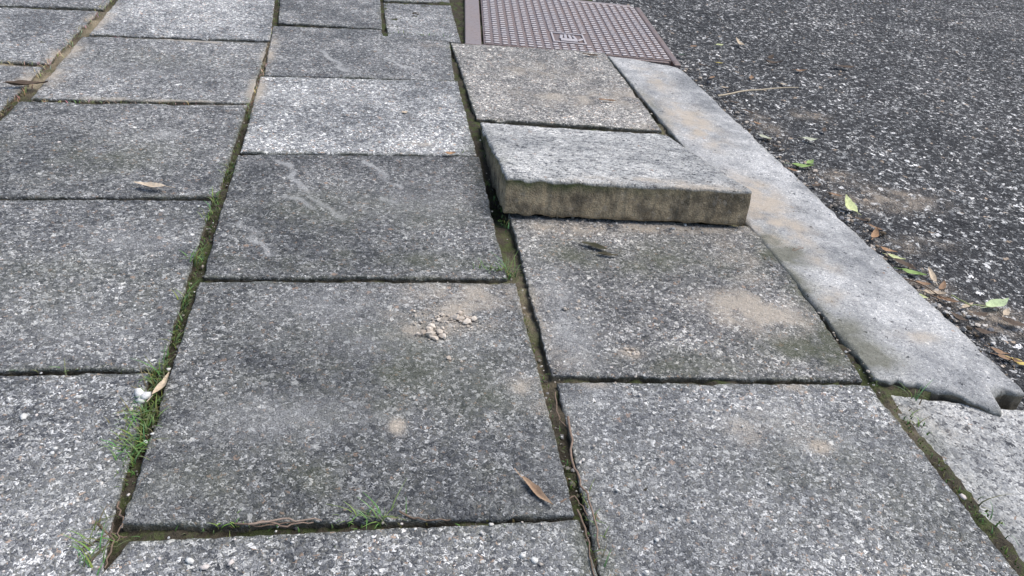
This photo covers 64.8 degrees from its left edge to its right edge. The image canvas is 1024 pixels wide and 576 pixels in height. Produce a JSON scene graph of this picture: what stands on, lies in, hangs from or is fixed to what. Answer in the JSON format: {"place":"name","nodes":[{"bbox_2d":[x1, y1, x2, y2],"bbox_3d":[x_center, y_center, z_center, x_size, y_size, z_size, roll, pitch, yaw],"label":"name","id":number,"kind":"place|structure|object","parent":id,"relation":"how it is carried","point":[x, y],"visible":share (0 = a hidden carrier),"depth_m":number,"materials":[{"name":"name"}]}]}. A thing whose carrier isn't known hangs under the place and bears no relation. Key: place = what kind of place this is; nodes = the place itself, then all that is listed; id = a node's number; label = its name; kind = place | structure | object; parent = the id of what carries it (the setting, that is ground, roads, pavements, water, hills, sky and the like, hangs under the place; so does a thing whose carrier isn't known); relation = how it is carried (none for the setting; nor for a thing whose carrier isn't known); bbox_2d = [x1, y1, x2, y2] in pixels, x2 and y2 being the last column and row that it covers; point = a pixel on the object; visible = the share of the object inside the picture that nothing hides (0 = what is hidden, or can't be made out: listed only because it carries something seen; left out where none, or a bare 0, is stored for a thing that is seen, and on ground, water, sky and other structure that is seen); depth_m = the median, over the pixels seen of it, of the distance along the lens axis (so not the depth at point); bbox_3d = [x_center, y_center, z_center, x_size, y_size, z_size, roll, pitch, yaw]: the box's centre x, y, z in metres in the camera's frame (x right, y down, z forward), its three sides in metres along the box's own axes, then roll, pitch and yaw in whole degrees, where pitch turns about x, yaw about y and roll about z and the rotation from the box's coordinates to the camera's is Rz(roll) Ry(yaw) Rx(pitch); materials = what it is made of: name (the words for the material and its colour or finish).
{"place":"outdoors","nodes":[
{"label":"outdoors","id":0,"kind":"place"},
{"bbox_2d":[0,0,1023,575],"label":"soil bed","id":1,"kind":"object","parent":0,"point":[504,236],"visible":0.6,"depth_m":0.74,"materials":[{"name":"brown soil"}]},
{"bbox_2d":[0,65,43,109],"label":"paving slab","id":2,"kind":"structure","parent":1,"relation":"on","point":[11,73],"depth_m":1.15,"materials":[{"name":"stone"}]},
{"bbox_2d":[5,80,47,84],"bbox_3d":[-0.683,-0.283,1.117,0.072,0.006,0.013,-6,35,-19],"label":"leaf","id":3,"kind":"object","parent":2,"relation":"on","point":[21,82],"visible":1,"depth_m":1.12,"materials":[{"name":"brown plant"}]},
{"bbox_2d":[0,7,97,65],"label":"paving slab","id":4,"kind":"structure","parent":1,"relation":"on","point":[24,32],"depth_m":1.32,"materials":[{"name":"stone"}]},
{"bbox_2d":[0,0,112,11],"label":"paving slab","id":5,"kind":"structure","parent":1,"relation":"on","point":[88,5],"depth_m":1.45,"materials":[{"name":"stone"}]},
{"bbox_2d":[0,373,150,575],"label":"paving slab","id":6,"kind":"structure","parent":1,"relation":"on","point":[29,488],"depth_m":0.56,"materials":[{"name":"concrete"}]},
{"bbox_2d":[134,388,151,403],"bbox_3d":[-0.288,0.084,0.629,0.014,0.008,0.015,0,33,-11],"label":"white stone","id":7,"kind":"object","parent":6,"relation":"on","point":[141,395],"visible":1,"depth_m":0.63,"materials":[{"name":"white stone"}]},
{"bbox_2d":[0,200,211,376],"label":"paving slab","id":8,"kind":"structure","parent":1,"relation":"on","point":[50,250],"depth_m":0.75,"materials":[{"name":"concrete"}]},
{"bbox_2d":[0,102,246,202],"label":"paving slab","id":9,"kind":"structure","parent":1,"relation":"on","point":[139,142],"depth_m":0.98,"materials":[{"name":"concrete"}]},
{"bbox_2d":[134,181,174,187],"bbox_3d":[-0.403,-0.115,0.908,0.047,0.004,0.010,9,33,2],"label":"leaf","id":10,"kind":"object","parent":9,"relation":"on","point":[150,184],"visible":1,"depth_m":0.91,"materials":[{"name":"beige plant"}]},
{"bbox_2d":[0,0,278,115],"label":"dry grass","id":11,"kind":"structure","parent":1,"relation":"on","point":[91,21],"depth_m":1.20,"materials":[{"name":"plant"}]},
{"bbox_2d":[31,37,267,107],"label":"paving slab","id":12,"kind":"structure","parent":1,"relation":"on","point":[112,70],"depth_m":1.22,"materials":[{"name":"stone"}]},
{"bbox_2d":[146,372,168,401],"bbox_3d":[-0.278,0.078,0.635,0.011,0.004,0.035,0,33,-11],"label":"leaf","id":13,"kind":"object","parent":1,"relation":"on","point":[159,386],"visible":1,"depth_m":0.64,"materials":[{"name":"beige plant"}]},
{"bbox_2d":[89,0,275,42],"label":"paving slab","id":14,"kind":"structure","parent":1,"relation":"on","point":[226,20],"depth_m":1.45,"materials":[{"name":"stone"}]},
{"bbox_2d":[278,0,381,30],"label":"paving slab","id":15,"kind":"structure","parent":1,"relation":"on","point":[354,14],"depth_m":1.59,"materials":[{"name":"stone"}]},
{"bbox_2d":[83,392,599,575],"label":"twigs","id":16,"kind":"object","parent":1,"relation":"on","point":[271,522],"visible":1,"depth_m":0.54,"materials":[{"name":"brown wood"}]},
{"bbox_2d":[122,281,573,532],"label":"paving slab","id":17,"kind":"structure","parent":1,"relation":"on","point":[295,401],"depth_m":0.64,"materials":[{"name":"concrete"}]},
{"bbox_2d":[514,468,552,504],"bbox_3d":[0.015,0.145,0.590,0.007,0.004,0.044,-15,39,-31],"label":"leaf","id":18,"kind":"object","parent":17,"relation":"on","point":[537,490],"visible":1,"depth_m":0.59,"materials":[{"name":"brown plant"}]},
{"bbox_2d":[102,520,596,575],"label":"paving slab","id":19,"kind":"structure","parent":1,"relation":"on","point":[473,551],"depth_m":0.53,"materials":[{"name":"concrete"}]},
{"bbox_2d":[204,154,507,283],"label":"paving slab","id":20,"kind":"structure","parent":1,"relation":"on","point":[407,219],"depth_m":0.90,"materials":[{"name":"concrete"}]},
{"bbox_2d":[241,77,476,156],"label":"paving slab","id":21,"kind":"structure","parent":1,"relation":"on","point":[321,116],"depth_m":1.15,"materials":[{"name":"concrete"}]},
{"bbox_2d":[264,26,453,80],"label":"paving slab","id":22,"kind":"structure","parent":1,"relation":"on","point":[311,52],"depth_m":1.39,"materials":[{"name":"stone"}]},
{"bbox_2d":[383,0,449,4],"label":"paving slab","id":23,"kind":"structure","parent":1,"relation":"on","point":[423,2],"depth_m":1.75,"materials":[{"name":"stone"}]},
{"bbox_2d":[383,3,460,44],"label":"paving slab","id":24,"kind":"structure","parent":1,"relation":"on","point":[427,20],"depth_m":1.62,"materials":[{"name":"stone"}]},
{"bbox_2d":[0,141,967,575],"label":"pebbles","id":25,"kind":"object","parent":1,"relation":"on","point":[206,567],"visible":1,"depth_m":0.59,"materials":[{"name":"grey stone"}]},
{"bbox_2d":[9,30,1018,574],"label":"grass tufts","id":26,"kind":"object","parent":1,"relation":"on","point":[137,448],"visible":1,"depth_m":0.62,"materials":[{"name":"green plant"}]},
{"bbox_2d":[451,43,661,133],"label":"paving slab","id":27,"kind":"structure","parent":1,"relation":"on","point":[549,88],"depth_m":1.34,"materials":[{"name":"stone"}]},
{"bbox_2d":[464,0,680,68],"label":"manhole cover","id":28,"kind":"object","parent":1,"relation":"on","point":[620,30],"visible":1,"depth_m":1.68,"materials":[{"name":"metal"}]},
{"bbox_2d":[480,123,751,224],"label":"raised paving slab","id":29,"kind":"structure","parent":1,"relation":"on","point":[563,172],"depth_m":0.98,"materials":[{"name":"concrete"}]},
{"bbox_2d":[507,213,861,385],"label":"paving slab","id":30,"kind":"structure","parent":1,"relation":"on","point":[619,291],"depth_m":0.82,"materials":[{"name":"concrete"}]},
{"bbox_2d":[575,240,610,249],"bbox_3d":[0.090,-0.049,0.907,0.044,0.004,0.009,21,35,20],"label":"leaf","id":31,"kind":"object","parent":30,"relation":"on","point":[597,245],"visible":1,"depth_m":0.91,"materials":[{"name":"plant"}]},
{"bbox_2d":[591,251,617,255],"bbox_3d":[0.102,-0.038,0.894,0.030,0.003,0.009,0,33,-11],"label":"leaf","id":32,"kind":"object","parent":30,"relation":"on","point":[606,253],"visible":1,"depth_m":0.90,"materials":[{"name":"grey plant"}]},
{"bbox_2d":[556,382,1018,575],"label":"paving slab","id":33,"kind":"structure","parent":1,"relation":"on","point":[905,493],"depth_m":0.62,"materials":[{"name":"concrete"}]},
{"bbox_2d":[592,0,1023,410],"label":"asphalt road","id":34,"kind":"structure","parent":0,"point":[938,85],"depth_m":1.55,"materials":[{"name":"grey asphalt"}]},
{"bbox_2d":[29,47,1023,573],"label":"gravel","id":35,"kind":"structure","parent":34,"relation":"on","point":[441,333],"depth_m":0.86,"materials":[{"name":"beige gravel"}]},
{"bbox_2d":[717,87,797,96],"bbox_3d":[0.474,-0.381,1.558,0.214,0.004,0.012,-12,37,-28],"label":"straw stalk","id":36,"kind":"object","parent":34,"relation":"on","point":[752,90],"visible":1,"depth_m":1.55,"materials":[{"name":"beige plant"}]},
{"bbox_2d":[679,37,1023,364],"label":"fallen leaves","id":37,"kind":"object","parent":34,"relation":"on","point":[850,204],"depth_m":0.99,"materials":[{"name":"beige plant"}]},
{"label":"ground","id":38,"kind":"structure","parent":0,"visible":0},
{"bbox_2d":[608,56,1023,416],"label":"kerb","id":39,"kind":"structure","parent":38,"relation":"on","point":[886,323],"depth_m":0.93,"materials":[{"name":"concrete"}]},
{"bbox_2d":[891,395,1023,561],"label":"kerb","id":40,"kind":"structure","parent":38,"relation":"on","point":[987,448],"depth_m":0.70,"materials":[{"name":"concrete"}]}
]}

